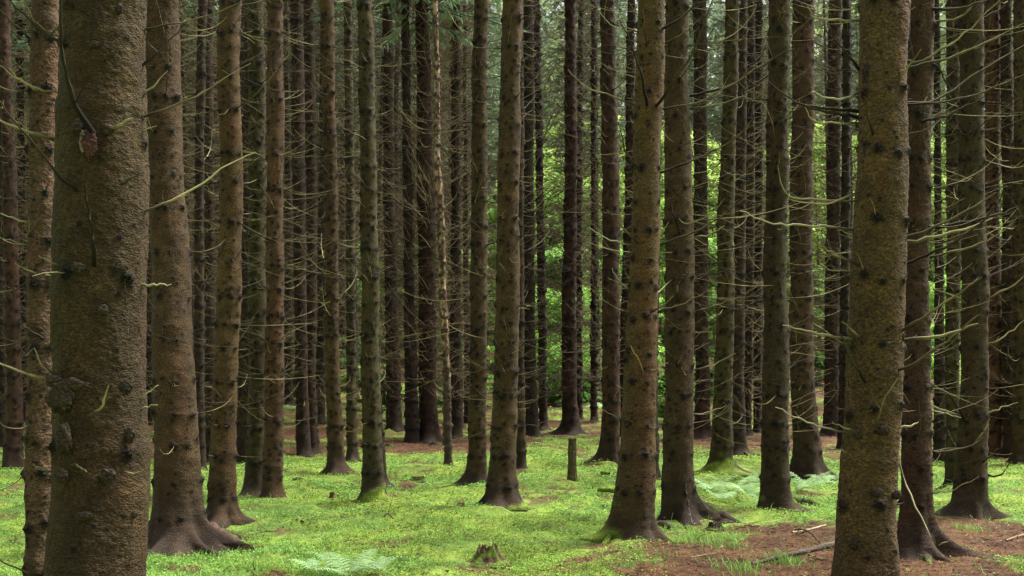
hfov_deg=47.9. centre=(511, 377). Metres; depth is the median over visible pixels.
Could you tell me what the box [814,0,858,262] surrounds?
spruce tree
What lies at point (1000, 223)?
leafy tree
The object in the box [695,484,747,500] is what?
fern
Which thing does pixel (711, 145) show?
leafy tree
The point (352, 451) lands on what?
spruce tree
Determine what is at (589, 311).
shrub
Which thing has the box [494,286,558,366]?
shrub
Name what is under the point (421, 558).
ground cover
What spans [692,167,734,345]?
leafy tree
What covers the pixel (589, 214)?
leafy tree
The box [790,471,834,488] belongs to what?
fern
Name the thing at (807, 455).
spruce tree
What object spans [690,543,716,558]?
fallen branch
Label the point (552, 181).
leafy tree
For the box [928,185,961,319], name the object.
leafy tree
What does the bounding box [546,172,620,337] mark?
leafy tree
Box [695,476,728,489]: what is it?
fern
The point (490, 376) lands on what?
shrub
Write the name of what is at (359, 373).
shrub
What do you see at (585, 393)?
shrub
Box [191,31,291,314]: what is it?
spruce tree
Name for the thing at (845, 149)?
spruce tree
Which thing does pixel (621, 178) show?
leafy tree
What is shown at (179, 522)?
spruce tree
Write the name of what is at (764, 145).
spruce tree
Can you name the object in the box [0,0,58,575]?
spruce tree
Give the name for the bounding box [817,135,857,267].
leafy tree
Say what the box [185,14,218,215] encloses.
spruce tree
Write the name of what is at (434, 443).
tree stump
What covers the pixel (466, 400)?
spruce tree
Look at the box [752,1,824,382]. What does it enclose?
spruce tree
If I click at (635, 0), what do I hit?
sky
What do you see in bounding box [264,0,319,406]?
spruce tree
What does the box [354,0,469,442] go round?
spruce tree
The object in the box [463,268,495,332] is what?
leafy tree
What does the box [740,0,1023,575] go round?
spruce tree
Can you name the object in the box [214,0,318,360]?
spruce tree
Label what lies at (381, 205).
spruce tree
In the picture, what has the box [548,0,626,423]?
spruce tree
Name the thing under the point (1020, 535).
fallen branch
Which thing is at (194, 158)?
spruce tree
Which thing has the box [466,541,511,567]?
rotten stump
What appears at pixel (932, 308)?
shrub
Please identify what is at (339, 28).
spruce tree
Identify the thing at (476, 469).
spruce tree
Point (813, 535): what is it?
fallen branch
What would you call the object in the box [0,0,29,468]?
spruce tree
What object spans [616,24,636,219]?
spruce tree
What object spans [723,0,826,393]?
spruce tree
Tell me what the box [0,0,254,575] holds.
spruce tree
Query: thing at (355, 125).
spruce tree
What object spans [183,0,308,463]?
spruce tree
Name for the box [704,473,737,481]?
fern
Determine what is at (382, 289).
leafy tree
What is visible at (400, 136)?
spruce tree
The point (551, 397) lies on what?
shrub
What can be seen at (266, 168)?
spruce tree
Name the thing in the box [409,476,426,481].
tree stump
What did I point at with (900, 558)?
needle litter
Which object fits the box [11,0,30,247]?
spruce tree
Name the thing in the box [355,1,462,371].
spruce tree
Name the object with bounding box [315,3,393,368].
spruce tree
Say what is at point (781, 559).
grass
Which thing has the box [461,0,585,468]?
spruce tree
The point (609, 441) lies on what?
spruce tree
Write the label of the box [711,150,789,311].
leafy tree
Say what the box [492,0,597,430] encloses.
spruce tree
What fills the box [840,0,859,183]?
spruce tree
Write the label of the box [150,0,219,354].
spruce tree
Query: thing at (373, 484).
spruce tree
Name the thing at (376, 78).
spruce tree
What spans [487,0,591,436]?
spruce tree
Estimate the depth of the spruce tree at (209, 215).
20.79 m
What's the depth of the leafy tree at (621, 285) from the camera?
45.99 m
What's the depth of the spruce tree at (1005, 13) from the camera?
21.39 m
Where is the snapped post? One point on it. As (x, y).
(572, 467)
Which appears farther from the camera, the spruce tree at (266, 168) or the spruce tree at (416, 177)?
the spruce tree at (416, 177)
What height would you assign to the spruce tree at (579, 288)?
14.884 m
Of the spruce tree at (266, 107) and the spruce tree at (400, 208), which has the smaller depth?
the spruce tree at (266, 107)
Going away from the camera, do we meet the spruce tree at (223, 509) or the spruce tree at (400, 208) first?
the spruce tree at (223, 509)
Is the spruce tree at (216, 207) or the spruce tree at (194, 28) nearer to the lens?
the spruce tree at (194, 28)
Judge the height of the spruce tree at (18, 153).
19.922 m
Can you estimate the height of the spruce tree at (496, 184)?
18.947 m
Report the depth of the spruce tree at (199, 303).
19.00 m
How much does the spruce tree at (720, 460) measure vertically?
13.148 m
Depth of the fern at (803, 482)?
15.67 m
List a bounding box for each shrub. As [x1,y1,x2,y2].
[293,367,295,397]
[339,337,385,385]
[357,371,403,405]
[418,375,463,406]
[462,345,494,392]
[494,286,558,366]
[535,281,561,350]
[535,288,601,377]
[535,288,601,383]
[536,287,590,369]
[536,350,561,402]
[548,369,586,400]
[582,287,601,361]
[582,369,601,402]
[600,297,664,382]
[657,356,694,415]
[694,366,714,399]
[814,351,824,382]
[928,273,960,361]
[929,280,961,379]
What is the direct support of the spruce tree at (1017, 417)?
on the forest floor
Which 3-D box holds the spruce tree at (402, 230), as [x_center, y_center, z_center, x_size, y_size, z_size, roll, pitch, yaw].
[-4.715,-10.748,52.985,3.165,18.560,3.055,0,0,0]
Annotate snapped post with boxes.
[567,438,577,481]
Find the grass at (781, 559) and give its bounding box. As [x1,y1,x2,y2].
[0,437,1023,575]
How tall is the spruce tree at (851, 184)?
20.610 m
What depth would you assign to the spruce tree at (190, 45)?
37.43 m
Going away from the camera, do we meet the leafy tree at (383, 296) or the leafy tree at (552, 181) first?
the leafy tree at (383, 296)
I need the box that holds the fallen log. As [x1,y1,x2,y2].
[597,487,614,492]
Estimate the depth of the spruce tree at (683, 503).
12.62 m
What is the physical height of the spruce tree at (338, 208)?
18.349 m
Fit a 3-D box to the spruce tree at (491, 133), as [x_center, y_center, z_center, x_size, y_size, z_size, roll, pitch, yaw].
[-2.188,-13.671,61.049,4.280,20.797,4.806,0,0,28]
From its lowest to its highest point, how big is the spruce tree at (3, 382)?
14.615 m
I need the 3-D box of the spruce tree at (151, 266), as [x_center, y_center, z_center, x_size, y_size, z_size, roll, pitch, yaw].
[-9.345,-8.623,27.936,3.217,20.362,3.099,0,0,0]
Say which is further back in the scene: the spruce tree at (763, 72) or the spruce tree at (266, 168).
the spruce tree at (763, 72)
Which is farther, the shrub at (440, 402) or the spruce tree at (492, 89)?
the spruce tree at (492, 89)
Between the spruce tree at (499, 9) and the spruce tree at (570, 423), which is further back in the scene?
the spruce tree at (499, 9)
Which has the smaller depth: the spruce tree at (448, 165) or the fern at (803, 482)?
the fern at (803, 482)
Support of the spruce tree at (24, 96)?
on the forest floor
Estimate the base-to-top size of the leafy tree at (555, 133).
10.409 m
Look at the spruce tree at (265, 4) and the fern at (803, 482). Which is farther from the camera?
the spruce tree at (265, 4)
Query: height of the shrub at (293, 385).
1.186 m
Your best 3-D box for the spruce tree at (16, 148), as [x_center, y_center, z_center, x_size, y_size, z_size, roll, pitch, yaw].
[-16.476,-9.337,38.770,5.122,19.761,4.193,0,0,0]
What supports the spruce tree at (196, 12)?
on the forest floor
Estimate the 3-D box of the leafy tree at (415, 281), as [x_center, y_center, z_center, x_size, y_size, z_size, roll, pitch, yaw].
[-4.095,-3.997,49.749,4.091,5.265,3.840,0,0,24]
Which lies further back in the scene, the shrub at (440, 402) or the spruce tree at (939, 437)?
the shrub at (440, 402)
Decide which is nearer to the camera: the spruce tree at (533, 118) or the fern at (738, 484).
the fern at (738, 484)
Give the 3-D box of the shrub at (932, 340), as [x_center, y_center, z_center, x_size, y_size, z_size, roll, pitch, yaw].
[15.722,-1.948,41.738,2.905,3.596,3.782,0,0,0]
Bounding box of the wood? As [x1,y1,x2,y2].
[25,0,1013,268]
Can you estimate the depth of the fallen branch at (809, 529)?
11.61 m
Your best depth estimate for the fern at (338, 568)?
9.11 m
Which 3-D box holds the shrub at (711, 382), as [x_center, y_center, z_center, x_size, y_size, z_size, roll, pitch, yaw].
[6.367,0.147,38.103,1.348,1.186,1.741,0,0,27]
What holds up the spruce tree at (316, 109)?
on the forest floor
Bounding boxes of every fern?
[286,558,340,570]
[310,548,404,575]
[362,556,393,570]
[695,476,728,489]
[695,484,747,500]
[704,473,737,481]
[710,476,759,489]
[728,482,759,499]
[735,471,759,483]
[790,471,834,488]
[796,479,811,489]
[804,474,838,482]
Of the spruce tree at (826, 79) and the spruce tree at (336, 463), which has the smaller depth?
the spruce tree at (336, 463)
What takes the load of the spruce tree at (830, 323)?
on the forest floor
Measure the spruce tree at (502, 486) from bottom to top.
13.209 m
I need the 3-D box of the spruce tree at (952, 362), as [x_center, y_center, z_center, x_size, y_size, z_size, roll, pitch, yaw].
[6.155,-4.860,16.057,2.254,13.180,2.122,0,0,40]
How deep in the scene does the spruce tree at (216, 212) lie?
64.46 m
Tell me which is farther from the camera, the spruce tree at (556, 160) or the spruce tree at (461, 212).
the spruce tree at (556, 160)
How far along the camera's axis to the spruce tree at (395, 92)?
35.12 m
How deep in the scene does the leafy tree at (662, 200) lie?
49.59 m
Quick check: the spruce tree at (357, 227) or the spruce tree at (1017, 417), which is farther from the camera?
the spruce tree at (357, 227)
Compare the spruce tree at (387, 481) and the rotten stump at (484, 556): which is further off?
the spruce tree at (387, 481)
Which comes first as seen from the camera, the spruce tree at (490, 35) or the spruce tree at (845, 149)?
the spruce tree at (845, 149)
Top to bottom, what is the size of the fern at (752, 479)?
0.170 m
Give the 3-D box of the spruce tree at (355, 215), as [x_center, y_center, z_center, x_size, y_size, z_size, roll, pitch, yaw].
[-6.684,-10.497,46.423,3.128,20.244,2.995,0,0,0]
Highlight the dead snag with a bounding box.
[397,0,470,466]
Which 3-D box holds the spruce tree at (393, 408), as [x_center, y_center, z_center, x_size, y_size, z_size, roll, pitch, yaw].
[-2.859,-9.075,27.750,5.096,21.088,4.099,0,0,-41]
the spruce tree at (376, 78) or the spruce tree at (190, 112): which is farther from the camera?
the spruce tree at (190, 112)
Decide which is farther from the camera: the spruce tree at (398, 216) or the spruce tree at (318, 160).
the spruce tree at (398, 216)
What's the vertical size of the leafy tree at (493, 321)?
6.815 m
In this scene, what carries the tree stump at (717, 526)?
on the forest floor
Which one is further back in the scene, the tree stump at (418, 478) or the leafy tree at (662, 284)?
the leafy tree at (662, 284)
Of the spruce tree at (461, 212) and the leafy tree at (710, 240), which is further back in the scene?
the leafy tree at (710, 240)
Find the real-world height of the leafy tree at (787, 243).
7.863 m
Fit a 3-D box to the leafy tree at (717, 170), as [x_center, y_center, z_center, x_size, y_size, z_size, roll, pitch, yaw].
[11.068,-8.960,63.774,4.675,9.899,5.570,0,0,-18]
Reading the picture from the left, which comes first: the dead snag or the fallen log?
the dead snag
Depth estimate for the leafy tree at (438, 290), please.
47.01 m
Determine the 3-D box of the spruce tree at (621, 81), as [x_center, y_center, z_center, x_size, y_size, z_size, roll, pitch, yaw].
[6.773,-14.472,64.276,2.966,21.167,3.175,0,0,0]
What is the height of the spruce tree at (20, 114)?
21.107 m
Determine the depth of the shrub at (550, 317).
39.50 m
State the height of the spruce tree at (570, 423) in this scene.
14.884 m
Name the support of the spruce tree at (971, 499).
on the forest floor
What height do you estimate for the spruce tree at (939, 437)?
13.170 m
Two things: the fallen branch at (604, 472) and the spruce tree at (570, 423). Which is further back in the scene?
the spruce tree at (570, 423)
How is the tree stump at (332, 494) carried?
on the forest floor
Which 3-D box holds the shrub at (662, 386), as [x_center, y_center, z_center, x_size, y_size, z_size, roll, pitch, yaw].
[4.514,0.237,32.934,2.020,1.817,2.694,0,0,0]
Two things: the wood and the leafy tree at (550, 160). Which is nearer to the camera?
the leafy tree at (550, 160)
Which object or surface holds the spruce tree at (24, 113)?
on the forest floor
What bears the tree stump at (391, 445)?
on the forest floor
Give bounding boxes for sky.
[488,0,945,139]
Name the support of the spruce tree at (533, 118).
on the forest floor
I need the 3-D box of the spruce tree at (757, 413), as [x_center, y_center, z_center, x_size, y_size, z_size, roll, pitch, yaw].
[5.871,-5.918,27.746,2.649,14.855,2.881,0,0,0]
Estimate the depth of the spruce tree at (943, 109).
37.96 m
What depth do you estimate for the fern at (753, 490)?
15.12 m
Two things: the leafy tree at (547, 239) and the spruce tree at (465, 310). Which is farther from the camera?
the leafy tree at (547, 239)
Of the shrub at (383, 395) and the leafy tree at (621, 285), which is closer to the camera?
the shrub at (383, 395)
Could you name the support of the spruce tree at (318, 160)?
on the forest floor
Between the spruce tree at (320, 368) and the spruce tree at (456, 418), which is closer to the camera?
the spruce tree at (456, 418)
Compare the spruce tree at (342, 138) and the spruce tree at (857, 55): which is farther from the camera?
the spruce tree at (857, 55)
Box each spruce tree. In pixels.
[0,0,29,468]
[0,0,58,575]
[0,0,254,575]
[0,2,29,446]
[6,0,29,378]
[6,2,29,388]
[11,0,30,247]
[11,0,30,422]
[11,2,59,405]
[12,1,30,262]
[13,0,30,272]
[13,17,29,299]
[145,0,195,424]
[145,0,218,420]
[145,0,259,559]
[146,0,219,389]
[146,14,189,398]
[146,30,216,500]
[147,0,246,470]
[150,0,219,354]
[178,3,218,355]
[179,0,316,527]
[179,0,346,496]
[179,2,215,225]
[180,0,266,315]
[180,0,266,463]
[182,0,294,428]
[182,3,219,333]
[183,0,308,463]
[185,13,216,228]
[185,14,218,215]
[191,1,294,405]
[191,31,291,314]
[191,114,219,312]
[192,2,291,298]
[200,0,345,497]
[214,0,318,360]
[215,0,343,365]
[215,159,218,278]
[263,0,353,456]
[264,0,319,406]
[264,0,395,475]
[265,0,359,360]
[266,5,357,354]
[283,0,359,454]
[283,0,382,424]
[283,4,360,384]
[284,1,359,325]
[289,0,406,462]
[292,1,379,352]
[298,0,422,502]
[303,5,379,263]
[306,0,451,486]
[314,0,534,443]
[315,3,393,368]
[316,0,399,402]
[316,15,361,323]
[318,1,446,364]
[318,5,382,357]
[342,0,433,406]
[342,0,442,431]
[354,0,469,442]
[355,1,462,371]
[355,43,402,326]
[356,7,447,324]
[375,0,470,382]
[375,14,416,335]
[375,53,416,315]
[377,2,469,419]
[381,20,417,314]
[393,0,500,344]
[394,0,499,427]
[400,0,559,486]
[401,1,497,438]
[403,5,490,373]
[411,0,501,422]
[413,3,500,385]
[416,3,500,320]
[426,0,589,511]
[444,49,499,265]
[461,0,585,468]
[461,13,500,243]
[486,8,551,338]
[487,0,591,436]
[487,2,501,286]
[488,3,558,298]
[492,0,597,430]
[533,0,663,391]
[534,0,624,435]
[536,0,602,383]
[536,0,623,419]
[538,0,663,464]
[541,4,590,232]
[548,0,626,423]
[566,0,664,436]
[568,0,769,543]
[577,0,798,525]
[580,0,720,479]
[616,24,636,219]
[616,33,636,148]
[658,0,756,438]
[659,1,707,332]
[661,0,767,476]
[662,2,721,185]
[689,44,720,158]
[691,0,853,512]
[692,0,766,360]
[694,0,791,455]
[703,0,789,435]
[707,0,791,432]
[707,17,764,176]
[716,1,791,371]
[717,8,790,227]
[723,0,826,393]
[727,0,858,481]
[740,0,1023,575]
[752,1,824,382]
[754,30,767,311]
[787,0,858,436]
[790,0,856,353]
[791,0,859,391]
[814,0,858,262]
[814,0,858,448]
[814,0,1023,563]
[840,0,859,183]
[928,0,1013,456]
[928,0,1020,488]
[929,0,1010,462]
[929,0,1023,519]
[932,1,1013,310]
[932,30,960,325]
[933,1,1000,320]
[942,0,1013,457]
[984,0,1023,464]
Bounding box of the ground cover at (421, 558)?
[0,382,1023,575]
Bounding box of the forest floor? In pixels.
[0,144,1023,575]
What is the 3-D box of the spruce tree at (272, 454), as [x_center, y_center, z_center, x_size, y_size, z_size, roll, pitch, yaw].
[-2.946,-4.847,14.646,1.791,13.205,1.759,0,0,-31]
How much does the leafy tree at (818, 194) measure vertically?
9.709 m
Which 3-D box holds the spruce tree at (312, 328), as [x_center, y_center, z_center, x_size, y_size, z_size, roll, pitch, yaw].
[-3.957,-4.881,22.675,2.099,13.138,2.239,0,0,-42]
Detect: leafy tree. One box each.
[338,244,384,347]
[357,254,401,333]
[382,230,446,337]
[399,240,493,355]
[417,196,496,334]
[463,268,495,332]
[487,185,535,327]
[490,145,564,306]
[494,143,562,277]
[534,156,576,255]
[534,188,584,337]
[534,249,600,349]
[535,114,586,241]
[535,244,587,328]
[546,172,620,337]
[546,177,621,326]
[564,107,625,248]
[582,244,622,344]
[599,259,663,320]
[600,131,625,240]
[600,136,665,315]
[658,203,665,339]
[659,241,733,362]
[660,120,720,285]
[691,131,735,242]
[692,152,720,266]
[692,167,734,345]
[708,233,762,338]
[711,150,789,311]
[753,175,818,323]
[763,128,856,349]
[786,107,855,285]
[786,267,824,354]
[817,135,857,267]
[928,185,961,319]
[929,122,1001,306]
[929,138,946,320]
[945,180,1002,316]
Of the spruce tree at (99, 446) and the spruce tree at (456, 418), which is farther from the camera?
the spruce tree at (456, 418)
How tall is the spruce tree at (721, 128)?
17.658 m
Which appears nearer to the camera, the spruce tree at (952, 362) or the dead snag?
the spruce tree at (952, 362)
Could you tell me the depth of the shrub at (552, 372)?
36.72 m
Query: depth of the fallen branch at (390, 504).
12.49 m
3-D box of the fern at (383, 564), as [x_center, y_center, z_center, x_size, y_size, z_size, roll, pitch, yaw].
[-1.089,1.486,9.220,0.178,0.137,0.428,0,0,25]
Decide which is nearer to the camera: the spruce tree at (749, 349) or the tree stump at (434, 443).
the tree stump at (434, 443)
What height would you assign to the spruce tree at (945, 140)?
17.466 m
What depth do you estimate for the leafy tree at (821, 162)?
63.45 m
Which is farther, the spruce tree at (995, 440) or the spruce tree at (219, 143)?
the spruce tree at (219, 143)
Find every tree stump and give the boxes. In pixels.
[329,492,335,497]
[385,444,396,447]
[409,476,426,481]
[427,441,439,445]
[705,521,725,529]
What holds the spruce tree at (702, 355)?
on the forest floor
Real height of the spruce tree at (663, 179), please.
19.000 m
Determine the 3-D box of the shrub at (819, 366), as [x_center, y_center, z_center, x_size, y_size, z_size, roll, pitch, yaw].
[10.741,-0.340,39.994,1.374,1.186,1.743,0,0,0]
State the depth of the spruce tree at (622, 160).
37.84 m
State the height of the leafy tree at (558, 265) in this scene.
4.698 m
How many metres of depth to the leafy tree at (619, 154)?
63.60 m
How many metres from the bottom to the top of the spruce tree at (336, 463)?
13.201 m
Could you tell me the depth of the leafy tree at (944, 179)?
51.11 m
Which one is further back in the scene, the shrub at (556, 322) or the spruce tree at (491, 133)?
the spruce tree at (491, 133)
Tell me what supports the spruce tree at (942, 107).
on the forest floor
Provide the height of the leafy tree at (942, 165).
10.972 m
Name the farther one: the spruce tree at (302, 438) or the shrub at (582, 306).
the shrub at (582, 306)
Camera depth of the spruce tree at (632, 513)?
11.05 m
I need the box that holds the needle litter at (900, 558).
[2,404,1023,575]
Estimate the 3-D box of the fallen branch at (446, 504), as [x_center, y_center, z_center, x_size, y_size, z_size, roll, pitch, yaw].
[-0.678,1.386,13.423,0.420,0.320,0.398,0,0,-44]
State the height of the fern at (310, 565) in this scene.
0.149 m
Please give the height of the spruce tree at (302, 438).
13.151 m
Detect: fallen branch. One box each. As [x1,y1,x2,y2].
[247,503,276,534]
[384,472,395,518]
[430,483,468,512]
[600,470,609,474]
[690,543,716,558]
[751,538,834,564]
[791,524,825,532]
[795,528,827,542]
[1005,534,1023,540]
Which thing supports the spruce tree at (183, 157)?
on the forest floor
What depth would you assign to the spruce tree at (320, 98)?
32.59 m
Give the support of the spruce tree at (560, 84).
on the forest floor
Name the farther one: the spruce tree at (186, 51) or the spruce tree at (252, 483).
the spruce tree at (186, 51)
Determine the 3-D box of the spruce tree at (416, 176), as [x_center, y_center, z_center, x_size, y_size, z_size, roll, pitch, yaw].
[-2.425,-7.828,31.515,2.991,18.518,3.084,0,0,0]
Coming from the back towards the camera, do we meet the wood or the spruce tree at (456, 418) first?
the wood
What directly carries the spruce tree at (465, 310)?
on the forest floor
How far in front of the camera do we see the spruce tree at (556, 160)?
36.44 m
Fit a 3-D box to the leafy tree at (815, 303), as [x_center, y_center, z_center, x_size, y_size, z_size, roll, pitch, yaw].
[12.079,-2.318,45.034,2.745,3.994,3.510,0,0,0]
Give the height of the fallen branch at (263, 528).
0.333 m
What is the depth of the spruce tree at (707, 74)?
73.48 m
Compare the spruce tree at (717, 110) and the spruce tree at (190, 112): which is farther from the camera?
the spruce tree at (717, 110)
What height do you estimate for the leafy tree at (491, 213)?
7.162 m
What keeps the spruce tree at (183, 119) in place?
on the forest floor
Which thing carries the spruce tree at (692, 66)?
on the forest floor
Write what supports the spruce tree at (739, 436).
on the forest floor
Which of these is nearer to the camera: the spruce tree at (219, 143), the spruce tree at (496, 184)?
the spruce tree at (219, 143)
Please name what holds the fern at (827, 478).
on the forest floor
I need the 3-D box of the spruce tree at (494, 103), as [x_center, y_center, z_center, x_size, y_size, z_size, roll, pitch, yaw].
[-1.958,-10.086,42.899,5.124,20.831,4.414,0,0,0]
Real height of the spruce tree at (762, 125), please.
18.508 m
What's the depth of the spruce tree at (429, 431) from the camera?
24.96 m
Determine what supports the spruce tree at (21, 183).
on the forest floor
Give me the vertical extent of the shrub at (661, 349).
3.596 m
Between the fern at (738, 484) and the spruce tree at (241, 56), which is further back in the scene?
the spruce tree at (241, 56)
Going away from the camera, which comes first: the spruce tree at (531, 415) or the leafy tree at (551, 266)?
the spruce tree at (531, 415)
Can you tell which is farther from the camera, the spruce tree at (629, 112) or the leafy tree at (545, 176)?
the leafy tree at (545, 176)
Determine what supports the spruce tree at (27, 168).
on the forest floor
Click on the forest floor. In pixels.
(552, 486)
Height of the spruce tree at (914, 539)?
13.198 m
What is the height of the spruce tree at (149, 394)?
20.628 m
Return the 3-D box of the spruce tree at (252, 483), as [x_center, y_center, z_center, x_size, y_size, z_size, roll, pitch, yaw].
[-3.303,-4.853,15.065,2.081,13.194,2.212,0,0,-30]
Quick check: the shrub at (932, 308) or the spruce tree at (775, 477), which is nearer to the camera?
the spruce tree at (775, 477)
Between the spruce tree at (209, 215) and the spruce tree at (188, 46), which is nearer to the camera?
the spruce tree at (209, 215)
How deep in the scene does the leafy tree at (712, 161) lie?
56.11 m
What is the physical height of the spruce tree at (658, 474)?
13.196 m
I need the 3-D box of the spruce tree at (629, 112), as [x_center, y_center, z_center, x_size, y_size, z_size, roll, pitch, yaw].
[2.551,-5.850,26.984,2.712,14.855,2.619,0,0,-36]
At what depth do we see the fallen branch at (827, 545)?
9.96 m
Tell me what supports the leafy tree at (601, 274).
on the forest floor
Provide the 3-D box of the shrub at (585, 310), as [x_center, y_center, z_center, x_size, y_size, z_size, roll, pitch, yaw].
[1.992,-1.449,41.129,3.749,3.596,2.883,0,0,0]
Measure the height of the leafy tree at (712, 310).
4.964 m

